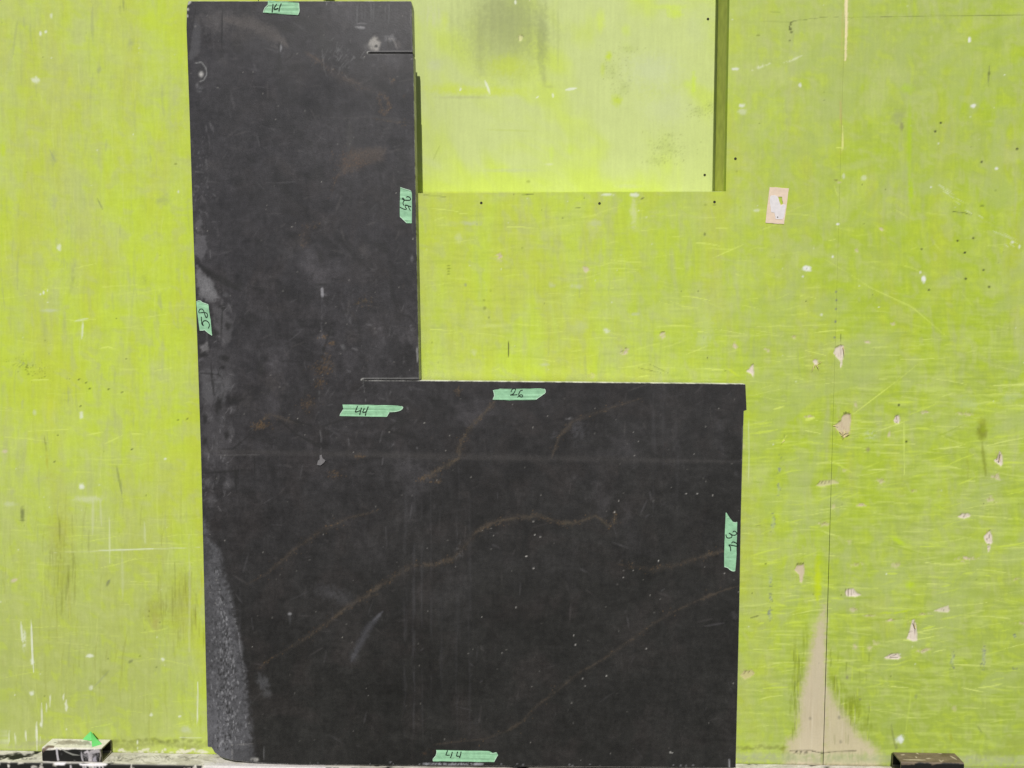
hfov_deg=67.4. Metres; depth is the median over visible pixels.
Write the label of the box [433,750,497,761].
masking tape
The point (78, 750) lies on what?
steel tube
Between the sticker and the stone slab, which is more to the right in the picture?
the sticker
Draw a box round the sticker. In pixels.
[765,187,788,223]
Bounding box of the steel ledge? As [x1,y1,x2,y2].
[0,750,892,767]
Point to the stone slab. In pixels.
(432, 567)
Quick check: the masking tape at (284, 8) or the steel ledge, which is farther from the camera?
the steel ledge
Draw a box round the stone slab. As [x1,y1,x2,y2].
[186,1,746,767]
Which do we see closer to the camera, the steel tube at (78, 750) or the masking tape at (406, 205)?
the masking tape at (406, 205)
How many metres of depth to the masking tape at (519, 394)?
1.61 m
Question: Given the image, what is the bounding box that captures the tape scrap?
[83,731,100,746]
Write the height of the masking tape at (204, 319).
0.074 m
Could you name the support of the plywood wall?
on the steel ledge
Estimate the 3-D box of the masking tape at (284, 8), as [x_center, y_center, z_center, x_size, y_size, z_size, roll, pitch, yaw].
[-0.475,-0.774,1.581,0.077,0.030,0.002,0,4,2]
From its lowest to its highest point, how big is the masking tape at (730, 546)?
0.126 m
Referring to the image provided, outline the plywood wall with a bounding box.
[0,0,1023,767]
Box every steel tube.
[42,739,111,761]
[892,752,963,767]
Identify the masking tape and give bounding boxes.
[196,300,211,334]
[263,1,299,14]
[340,405,402,416]
[400,187,411,222]
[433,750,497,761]
[493,388,545,399]
[724,513,738,570]
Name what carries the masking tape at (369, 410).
attached to the stone slab
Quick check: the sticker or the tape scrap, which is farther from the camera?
the tape scrap
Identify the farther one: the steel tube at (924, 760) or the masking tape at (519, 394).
the steel tube at (924, 760)

